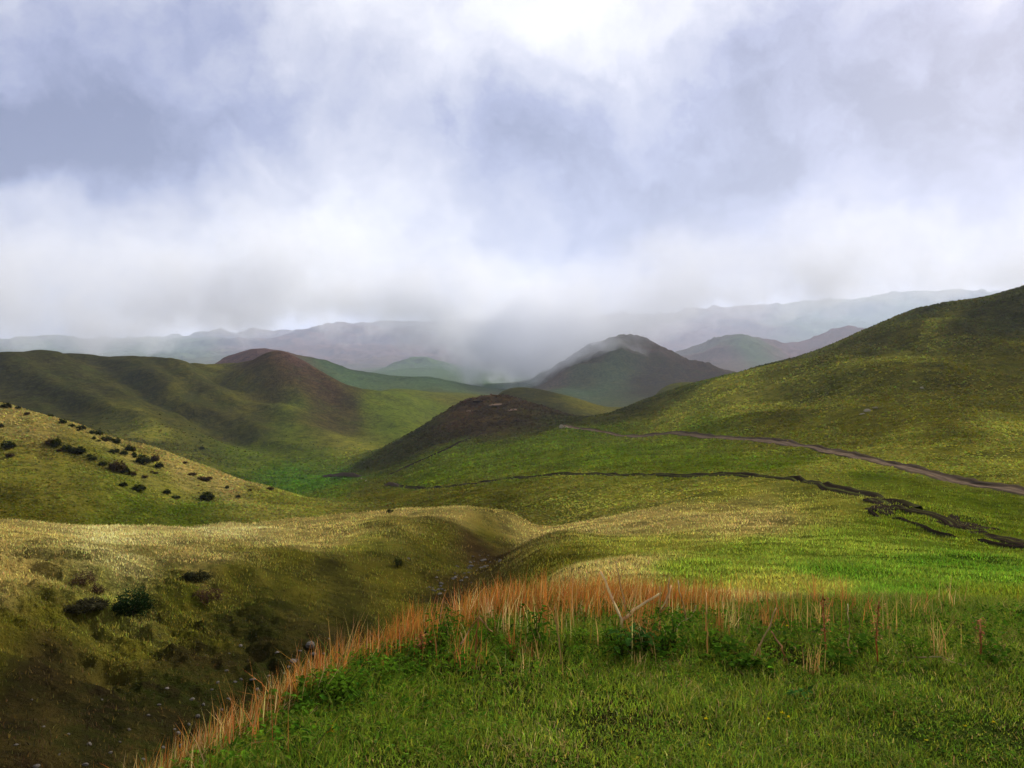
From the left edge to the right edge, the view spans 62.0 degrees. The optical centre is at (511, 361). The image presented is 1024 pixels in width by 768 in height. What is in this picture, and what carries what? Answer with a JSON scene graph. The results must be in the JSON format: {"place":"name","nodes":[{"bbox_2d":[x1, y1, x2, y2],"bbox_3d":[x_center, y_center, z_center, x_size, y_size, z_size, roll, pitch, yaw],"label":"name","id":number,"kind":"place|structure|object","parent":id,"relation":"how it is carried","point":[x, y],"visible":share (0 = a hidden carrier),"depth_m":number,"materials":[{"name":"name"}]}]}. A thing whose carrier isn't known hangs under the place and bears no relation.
{"place":"outdoors","nodes":[
{"label":"outdoors","id":0,"kind":"place"},
{"bbox_2d":[0,403,329,514],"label":"hill","id":1,"kind":"structure","parent":0,"point":[128,458],"depth_m":134.81,"materials":[{"name":"plant"}]},
{"bbox_2d":[0,402,12,407],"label":"bush","id":2,"kind":"object","parent":1,"relation":"on","point":[7,405],"visible":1,"depth_m":163.94,"materials":[{"name":"green plant"}]},
{"bbox_2d":[0,439,17,448],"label":"bush","id":3,"kind":"object","parent":1,"relation":"on","point":[9,444],"visible":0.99,"depth_m":135.11,"materials":[{"name":"green plant"}]},
{"bbox_2d":[45,438,51,444],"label":"shrub","id":4,"kind":"object","parent":1,"relation":"on","point":[48,442],"visible":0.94,"depth_m":139.55,"materials":[{"name":"green plant"}]},
{"bbox_2d":[51,436,62,446],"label":"bush","id":5,"kind":"object","parent":1,"relation":"on","point":[56,441],"visible":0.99,"depth_m":139.45,"materials":[{"name":"green plant"}]},
{"bbox_2d":[59,443,72,451],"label":"bush","id":6,"kind":"object","parent":1,"relation":"on","point":[67,447],"visible":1,"depth_m":138.72,"materials":[{"name":"green plant"}]},
{"bbox_2d":[67,447,77,452],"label":"bush","id":7,"kind":"object","parent":1,"relation":"on","point":[73,450],"visible":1,"depth_m":138.73,"materials":[{"name":"green plant"}]},
{"bbox_2d":[74,446,87,453],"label":"bush","id":8,"kind":"object","parent":1,"relation":"on","point":[81,449],"visible":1,"depth_m":139.35,"materials":[{"name":"green plant"}]},
{"bbox_2d":[98,460,108,465],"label":"bush","id":9,"kind":"object","parent":1,"relation":"on","point":[104,463],"visible":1,"depth_m":136.57,"materials":[{"name":"green plant"}]},
{"bbox_2d":[108,447,119,453],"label":"bush","id":10,"kind":"object","parent":1,"relation":"on","point":[114,450],"visible":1,"depth_m":148.65,"materials":[{"name":"green plant"}]},
{"bbox_2d":[107,459,127,471],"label":"shrub","id":11,"kind":"object","parent":1,"relation":"on","point":[114,465],"visible":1,"depth_m":135.86,"materials":[{"name":"brown plant"}]},
{"bbox_2d":[118,482,128,486],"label":"bush","id":12,"kind":"object","parent":1,"relation":"on","point":[122,484],"visible":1,"depth_m":122.81,"materials":[{"name":"green plant"}]},
{"bbox_2d":[120,466,130,473],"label":"bush","id":13,"kind":"object","parent":1,"relation":"on","point":[126,470],"visible":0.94,"depth_m":136.97,"materials":[{"name":"green plant"}]},
{"bbox_2d":[125,445,132,450],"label":"bush","id":14,"kind":"object","parent":1,"relation":"on","point":[129,448],"visible":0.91,"depth_m":156.04,"materials":[{"name":"green plant"}]},
{"bbox_2d":[132,483,146,491],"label":"bush","id":15,"kind":"object","parent":1,"relation":"on","point":[137,487],"visible":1,"depth_m":123.93,"materials":[{"name":"green plant"}]},
{"bbox_2d":[135,453,151,463],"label":"bush","id":16,"kind":"object","parent":1,"relation":"on","point":[143,459],"visible":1,"depth_m":149.56,"materials":[{"name":"green plant"}]},
{"bbox_2d":[150,454,159,461],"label":"shrub","id":17,"kind":"object","parent":1,"relation":"on","point":[154,458],"visible":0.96,"depth_m":153.49,"materials":[{"name":"green plant"}]},
{"bbox_2d":[155,461,163,467],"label":"bush","id":18,"kind":"object","parent":1,"relation":"on","point":[159,464],"visible":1,"depth_m":150.68,"materials":[{"name":"green plant"}]},
{"bbox_2d":[197,476,213,480],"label":"shrub","id":19,"kind":"object","parent":1,"relation":"on","point":[204,478],"visible":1,"depth_m":151.45,"materials":[{"name":"green plant"}]},
{"bbox_2d":[199,490,214,500],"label":"bush","id":20,"kind":"object","parent":1,"relation":"on","point":[205,495],"visible":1,"depth_m":135.72,"materials":[{"name":"green plant"}]},
{"bbox_2d":[0,350,469,446],"bbox_3d":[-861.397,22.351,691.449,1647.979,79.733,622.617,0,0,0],"label":"hill","id":21,"kind":"structure","parent":0,"point":[242,403],"depth_m":615.53,"materials":[{"name":"plant"}]},
{"bbox_2d":[215,348,423,390],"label":"hill","id":22,"kind":"structure","parent":0,"point":[364,380],"depth_m":1259.47,"materials":[{"name":"plant"}]},
{"bbox_2d":[389,432,483,473],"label":"dirt track","id":23,"kind":"structure","parent":0,"point":[454,444],"depth_m":300.99,"materials":[{"name":"soil"}]},
{"bbox_2d":[350,395,572,472],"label":"hill","id":24,"kind":"structure","parent":0,"point":[462,411],"depth_m":369.68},
{"bbox_2d":[0,288,1000,382],"bbox_3d":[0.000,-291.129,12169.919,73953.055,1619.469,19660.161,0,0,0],"label":"mountain","id":25,"kind":"structure","parent":0,"point":[738,338],"depth_m":9127.14,"materials":[{"name":"grey"}]},
{"bbox_2d":[0,376,1023,767],"bbox_3d":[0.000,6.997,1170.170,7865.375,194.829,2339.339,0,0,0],"label":"ground","id":26,"kind":"structure","parent":0,"point":[264,664],"depth_m":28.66,"materials":[{"name":"plant"}]},
{"bbox_2d":[69,569,97,586],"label":"shrub","id":27,"kind":"object","parent":26,"relation":"on","point":[79,579],"visible":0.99,"depth_m":26.34,"materials":[{"name":"brown plant"}]},
{"bbox_2d":[61,597,110,613],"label":"bush","id":28,"kind":"object","parent":26,"relation":"on","point":[97,602],"visible":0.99,"depth_m":24.10,"materials":[{"name":"green plant"}]},
{"bbox_2d":[91,583,106,594],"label":"shrub","id":29,"kind":"object","parent":26,"relation":"on","point":[95,590],"visible":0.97,"depth_m":26.05,"materials":[{"name":"brown plant"}]},
{"bbox_2d":[110,585,156,618],"bbox_3d":[-11.138,7.000,24.942,1.362,0.982,1.309,0,0,-7],"label":"bush","id":30,"kind":"object","parent":26,"relation":"on","point":[137,605],"visible":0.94,"depth_m":24.81,"materials":[{"name":"green plant"}]},
{"bbox_2d":[180,569,212,582],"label":"bush","id":31,"kind":"object","parent":26,"relation":"on","point":[191,576],"visible":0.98,"depth_m":30.41,"materials":[{"name":"green plant"}]},
{"bbox_2d":[192,583,223,604],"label":"shrub","id":32,"kind":"object","parent":26,"relation":"on","point":[210,594],"visible":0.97,"depth_m":28.34,"materials":[{"name":"brown plant"}]},
{"bbox_2d":[266,678,328,717],"bbox_3d":[-1.001,1.599,3.974,0.272,0.152,0.305,0,0,-30],"label":"leafy weed","id":33,"kind":"object","parent":26,"relation":"on","point":[306,693],"visible":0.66,"depth_m":3.97,"materials":[{"name":"green plant"}]},
{"bbox_2d":[306,641,314,648],"bbox_3d":[-5.926,8.293,24.951,0.275,0.216,0.245,0,0,-38],"label":"boulder","id":34,"kind":"object","parent":26,"relation":"on","point":[308,643],"visible":0.93,"depth_m":24.88,"materials":[{"name":"stone"}]},
{"bbox_2d":[294,665,331,695],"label":"leafy weed","id":35,"kind":"object","parent":26,"relation":"on","point":[308,678],"visible":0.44,"depth_m":4.16,"materials":[{"name":"green plant"}]},
{"bbox_2d":[307,665,355,696],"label":"leafy weed","id":36,"kind":"object","parent":26,"relation":"on","point":[341,674],"visible":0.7,"depth_m":4.13,"materials":[{"name":"green plant"}]},
{"bbox_2d":[322,673,359,702],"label":"leafy weed","id":37,"kind":"object","parent":26,"relation":"on","point":[341,686],"visible":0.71,"depth_m":4.08,"materials":[{"name":"green plant"}]},
{"bbox_2d":[322,472,361,476],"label":"earth bank","id":38,"kind":"structure","parent":26,"relation":"on","point":[345,474],"depth_m":324.65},
{"bbox_2d":[321,678,367,703],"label":"leafy weed","id":39,"kind":"object","parent":26,"relation":"on","point":[356,695],"visible":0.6,"depth_m":4.06,"materials":[{"name":"green plant"}]},
{"bbox_2d":[336,647,371,669],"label":"leafy weed","id":40,"kind":"object","parent":26,"relation":"on","point":[355,654],"visible":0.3,"depth_m":4.63,"materials":[{"name":"green plant"}]},
{"bbox_2d":[345,673,370,693],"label":"leafy weed","id":41,"kind":"object","parent":26,"relation":"on","point":[360,682],"visible":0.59,"depth_m":4.15,"materials":[{"name":"green plant"}]},
{"bbox_2d":[356,652,388,672],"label":"leafy weed","id":42,"kind":"object","parent":26,"relation":"on","point":[378,653],"visible":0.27,"depth_m":4.59,"materials":[{"name":"green plant"}]},
{"bbox_2d":[365,675,393,690],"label":"leafy weed","id":43,"kind":"object","parent":26,"relation":"on","point":[385,681],"visible":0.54,"depth_m":4.28,"materials":[{"name":"green plant"}]},
{"bbox_2d":[362,653,403,679],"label":"leafy weed","id":44,"kind":"object","parent":26,"relation":"on","point":[392,667],"visible":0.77,"depth_m":4.41,"materials":[{"name":"green plant"}]},
{"bbox_2d":[384,482,398,486],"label":"earth bank","id":45,"kind":"structure","parent":26,"relation":"on","point":[391,484],"depth_m":225.02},
{"bbox_2d":[393,557,403,566],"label":"bush","id":46,"kind":"object","parent":26,"relation":"on","point":[398,563],"visible":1,"depth_m":41.00,"materials":[{"name":"green plant"}]},
{"bbox_2d":[388,661,426,681],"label":"leafy weed","id":47,"kind":"object","parent":26,"relation":"on","point":[413,663],"visible":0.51,"depth_m":4.57,"materials":[{"name":"green plant"}]},
{"bbox_2d":[397,658,423,678],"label":"leafy weed","id":48,"kind":"object","parent":26,"relation":"on","point":[410,670],"visible":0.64,"depth_m":4.56,"materials":[{"name":"green plant"}]},
{"bbox_2d":[402,636,429,656],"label":"leafy weed","id":49,"kind":"object","parent":26,"relation":"on","point":[414,645],"visible":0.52,"depth_m":4.94,"materials":[{"name":"green plant"}]},
{"bbox_2d":[411,631,430,657],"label":"dock plant","id":50,"kind":"object","parent":26,"relation":"on","point":[420,642],"visible":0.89,"depth_m":4.82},
{"bbox_2d":[423,624,456,652],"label":"leafy weed","id":51,"kind":"object","parent":26,"relation":"on","point":[438,639],"visible":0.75,"depth_m":5.00,"materials":[{"name":"green plant"}]},
{"bbox_2d":[425,603,455,625],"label":"leafy weed","id":52,"kind":"object","parent":26,"relation":"on","point":[436,612],"visible":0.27,"depth_m":5.54,"materials":[{"name":"green plant"}]},
{"bbox_2d":[427,619,456,642],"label":"leafy weed","id":53,"kind":"object","parent":26,"relation":"on","point":[449,631],"visible":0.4,"depth_m":5.24,"materials":[{"name":"green plant"}]},
{"bbox_2d":[425,610,464,646],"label":"leafy weed","id":54,"kind":"object","parent":26,"relation":"on","point":[445,627],"visible":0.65,"depth_m":5.12,"materials":[{"name":"green plant"}]},
{"bbox_2d":[437,609,460,638],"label":"leafy weed","id":55,"kind":"object","parent":26,"relation":"on","point":[449,618],"visible":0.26,"depth_m":5.40,"materials":[{"name":"green plant"}]},
{"bbox_2d":[452,615,492,658],"bbox_3d":[-0.245,1.580,4.926,0.214,0.334,0.296,0,0,15],"label":"dry stalk","id":56,"kind":"object","parent":26,"relation":"on","point":[462,641],"visible":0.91,"depth_m":4.92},
{"bbox_2d":[474,618,478,661],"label":"dry stalk","id":57,"kind":"object","parent":26,"relation":"on","point":[476,638],"visible":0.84,"depth_m":4.79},
{"bbox_2d":[477,626,493,639],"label":"leafy weed","id":58,"kind":"object","parent":26,"relation":"on","point":[484,633],"visible":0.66,"depth_m":5.28,"materials":[{"name":"green plant"}]},
{"bbox_2d":[482,619,501,630],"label":"leafy weed","id":59,"kind":"object","parent":26,"relation":"on","point":[493,624],"visible":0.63,"depth_m":5.45,"materials":[{"name":"green plant"}]},
{"bbox_2d":[490,632,513,647],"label":"leafy weed","id":60,"kind":"object","parent":26,"relation":"on","point":[500,637],"visible":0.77,"depth_m":5.12,"materials":[{"name":"green plant"}]},
{"bbox_2d":[497,641,521,659],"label":"leafy weed","id":61,"kind":"object","parent":26,"relation":"on","point":[507,647],"visible":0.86,"depth_m":4.96,"materials":[{"name":"green plant"}]},
{"bbox_2d":[0,285,1023,526],"bbox_3d":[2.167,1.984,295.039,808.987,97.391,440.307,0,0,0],"label":"hill grass","id":62,"kind":"structure","parent":26,"relation":"on","point":[349,499],"depth_m":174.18,"materials":[{"name":"plant"}]},
{"bbox_2d":[511,633,538,650],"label":"leafy weed","id":63,"kind":"object","parent":26,"relation":"on","point":[528,640],"visible":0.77,"depth_m":5.09,"materials":[{"name":"green plant"}]},
{"bbox_2d":[516,603,558,643],"bbox_3d":[0.152,1.630,5.243,0.280,0.248,0.269,0,0,32],"label":"leafy weed","id":64,"kind":"object","parent":26,"relation":"on","point":[534,632],"visible":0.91,"depth_m":5.23,"materials":[{"name":"green plant"}]},
{"bbox_2d":[554,607,561,664],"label":"dry stalk","id":65,"kind":"object","parent":26,"relation":"on","point":[558,637],"visible":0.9,"depth_m":4.87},
{"bbox_2d":[564,642,589,659],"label":"leafy weed","id":66,"kind":"object","parent":26,"relation":"on","point":[576,651],"visible":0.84,"depth_m":5.02,"materials":[{"name":"green plant"}]},
{"bbox_2d":[565,622,595,643],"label":"leafy weed","id":67,"kind":"object","parent":26,"relation":"on","point":[582,631],"visible":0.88,"depth_m":5.25,"materials":[{"name":"green plant"}]},
{"bbox_2d":[596,625,624,643],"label":"leafy weed","id":68,"kind":"object","parent":26,"relation":"on","point":[606,631],"visible":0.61,"depth_m":5.28,"materials":[{"name":"green plant"}]},
{"bbox_2d":[604,612,630,628],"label":"leafy weed","id":69,"kind":"object","parent":26,"relation":"on","point":[614,616],"visible":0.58,"depth_m":5.58,"materials":[{"name":"green plant"}]},
{"bbox_2d":[599,623,640,660],"bbox_3d":[0.640,1.677,5.037,0.259,0.230,0.249,0,0,-33],"label":"leafy weed","id":70,"kind":"object","parent":26,"relation":"on","point":[620,649],"visible":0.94,"depth_m":5.03,"materials":[{"name":"green plant"}]},
{"bbox_2d":[616,562,625,612],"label":"dry stalk","id":71,"kind":"object","parent":26,"relation":"on","point":[621,588],"visible":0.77,"depth_m":5.87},
{"bbox_2d":[600,572,658,632],"bbox_3d":[0.784,1.591,5.558,0.404,0.391,0.257,0,0,0],"label":"dry stalk","id":72,"kind":"object","parent":26,"relation":"on","point":[616,607],"visible":0.79,"depth_m":5.55,"materials":[{"name":"plant"}]},
{"bbox_2d":[607,623,657,652],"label":"leafy weed","id":73,"kind":"object","parent":26,"relation":"on","point":[628,642],"visible":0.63,"depth_m":5.12,"materials":[{"name":"green plant"}]},
{"bbox_2d":[627,623,660,650],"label":"leafy weed","id":74,"kind":"object","parent":26,"relation":"on","point":[642,634],"visible":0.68,"depth_m":5.20,"materials":[{"name":"green plant"}]},
{"bbox_2d":[627,610,662,642],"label":"leafy weed","id":75,"kind":"object","parent":26,"relation":"on","point":[650,617],"visible":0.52,"depth_m":5.32,"materials":[{"name":"green plant"}]},
{"bbox_2d":[642,615,685,658],"bbox_3d":[0.919,1.667,5.094,0.269,0.249,0.280,0,0,-18],"label":"leafy weed","id":76,"kind":"object","parent":26,"relation":"on","point":[663,648],"visible":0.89,"depth_m":5.08,"materials":[{"name":"green plant"}]},
{"bbox_2d":[657,577,671,635],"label":"dry stalk","id":77,"kind":"object","parent":26,"relation":"on","point":[661,610],"visible":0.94,"depth_m":5.39,"materials":[{"name":"plant"}]},
{"bbox_2d":[653,607,695,646],"bbox_3d":[1.007,1.663,5.283,0.279,0.248,0.268,0,0,29],"label":"leafy weed","id":78,"kind":"object","parent":26,"relation":"on","point":[680,628],"visible":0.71,"depth_m":5.27,"materials":[{"name":"green plant"}]},
{"bbox_2d":[678,580,686,627],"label":"dry stalk","id":79,"kind":"object","parent":26,"relation":"on","point":[682,603],"visible":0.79,"depth_m":5.57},
{"bbox_2d":[705,592,708,656],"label":"dry stalk","id":80,"kind":"object","parent":26,"relation":"on","point":[706,626],"visible":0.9,"depth_m":5.04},
{"bbox_2d":[696,626,727,646],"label":"leafy weed","id":81,"kind":"object","parent":26,"relation":"on","point":[711,633],"visible":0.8,"depth_m":5.28,"materials":[{"name":"green plant"}]},
{"bbox_2d":[701,636,746,659],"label":"leafy weed","id":82,"kind":"object","parent":26,"relation":"on","point":[717,647],"visible":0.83,"depth_m":5.09,"materials":[{"name":"green plant"}]},
{"bbox_2d":[727,654,755,669],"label":"leafy weed","id":83,"kind":"object","parent":26,"relation":"on","point":[740,661],"visible":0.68,"depth_m":4.94,"materials":[{"name":"green plant"}]},
{"bbox_2d":[720,651,763,672],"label":"leafy weed","id":84,"kind":"object","parent":26,"relation":"on","point":[732,663],"visible":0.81,"depth_m":4.92,"materials":[{"name":"green plant"}]},
{"bbox_2d":[746,653,777,673],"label":"leafy weed","id":85,"kind":"object","parent":26,"relation":"on","point":[769,662],"visible":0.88,"depth_m":4.88,"materials":[{"name":"green plant"}]},
{"bbox_2d":[752,608,776,661],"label":"dry stalk","id":86,"kind":"object","parent":26,"relation":"on","point":[757,649],"visible":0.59,"depth_m":5.11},
{"bbox_2d":[771,631,787,664],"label":"dry stalk","id":87,"kind":"object","parent":26,"relation":"on","point":[778,642],"visible":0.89,"depth_m":5.02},
{"bbox_2d":[783,686,813,709],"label":"leafy weed","id":88,"kind":"object","parent":26,"relation":"on","point":[799,689],"visible":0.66,"depth_m":4.34,"materials":[{"name":"green plant"}]},
{"bbox_2d":[813,594,830,648],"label":"dock plant","id":89,"kind":"object","parent":26,"relation":"on","point":[823,617],"visible":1,"depth_m":5.12,"materials":[{"name":"plant"}]},
{"bbox_2d":[810,642,857,669],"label":"leafy weed","id":90,"kind":"object","parent":26,"relation":"on","point":[841,660],"visible":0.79,"depth_m":5.00,"materials":[{"name":"green plant"}]},
{"bbox_2d":[847,604,850,653],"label":"dry stalk","id":91,"kind":"object","parent":26,"relation":"on","point":[849,630],"visible":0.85,"depth_m":5.21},
{"bbox_2d":[828,633,882,652],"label":"leafy weed","id":92,"kind":"object","parent":26,"relation":"on","point":[862,636],"visible":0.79,"depth_m":5.30,"materials":[{"name":"green plant"}]},
{"bbox_2d":[869,600,888,663],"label":"dock plant","id":93,"kind":"object","parent":26,"relation":"on","point":[878,614],"visible":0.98,"depth_m":4.95,"materials":[{"name":"plant"}]},
{"bbox_2d":[863,503,899,515],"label":"mud patch","id":94,"kind":"object","parent":26,"relation":"on","point":[881,507],"visible":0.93,"depth_m":54.13,"materials":[{"name":"soil"}]},
{"bbox_2d":[897,634,931,654],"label":"leafy weed","id":95,"kind":"object","parent":26,"relation":"on","point":[907,643],"visible":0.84,"depth_m":5.20,"materials":[{"name":"green plant"}]},
{"bbox_2d":[900,656,961,664],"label":"dry stalk","id":96,"kind":"object","parent":26,"relation":"on","point":[933,657],"visible":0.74,"depth_m":4.96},
{"bbox_2d":[936,514,999,530],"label":"mud patch","id":97,"kind":"object","parent":26,"relation":"on","point":[974,526],"visible":0.69,"depth_m":48.71,"materials":[{"name":"soil"}]},
{"bbox_2d":[969,620,987,631],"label":"leafy weed","id":98,"kind":"object","parent":26,"relation":"on","point":[977,626],"visible":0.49,"depth_m":5.78,"materials":[{"name":"green plant"}]},
{"bbox_2d":[972,617,995,655],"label":"dock plant","id":99,"kind":"object","parent":26,"relation":"on","point":[979,622],"visible":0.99,"depth_m":5.17,"materials":[{"name":"plant"}]},
{"bbox_2d":[963,632,1012,653],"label":"leafy weed","id":100,"kind":"object","parent":26,"relation":"on","point":[992,639],"visible":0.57,"depth_m":5.27,"materials":[{"name":"green plant"}]},
{"bbox_2d":[977,645,1019,665],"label":"leafy weed","id":101,"kind":"object","parent":26,"relation":"on","point":[993,659],"visible":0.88,"depth_m":4.98,"materials":[{"name":"green plant"}]},
{"bbox_2d":[0,0,1023,338],"label":"sky","id":102,"kind":"structure","parent":0,"point":[183,167],"materials":[{"name":"white"}]},
{"bbox_2d":[93,562,1023,767],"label":"dry grass","id":103,"kind":"structure","parent":0,"point":[509,601],"depth_m":5.49,"materials":[{"name":"plant"}]},
{"bbox_2d":[152,589,1023,767],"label":"grass","id":104,"kind":"structure","parent":0,"point":[781,748],"depth_m":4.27,"materials":[{"name":"plant"}]},
{"bbox_2d":[536,334,734,394],"bbox_3d":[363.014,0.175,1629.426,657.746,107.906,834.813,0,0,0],"label":"hill","id":105,"kind":"structure","parent":0,"point":[624,363],"depth_m":1426.54,"materials":[{"name":"plant"}]},
{"bbox_2d":[393,472,922,509],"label":"dirt track","id":106,"kind":"structure","parent":0,"point":[840,489],"depth_m":89.53,"materials":[{"name":"soil"}]},
{"bbox_2d":[558,424,1023,495],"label":"dirt road","id":107,"kind":"structure","parent":0,"point":[970,482],"depth_m":120.64,"materials":[{"name":"soil"}]},
{"bbox_2d":[863,498,1023,544],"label":"dirt track","id":108,"kind":"structure","parent":0,"point":[1002,539],"depth_m":49.43,"materials":[{"name":"soil"}]},
{"bbox_2d":[867,510,1023,548],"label":"dirt track","id":109,"kind":"structure","parent":0,"point":[944,534],"depth_m":42.19,"materials":[{"name":"soil"}]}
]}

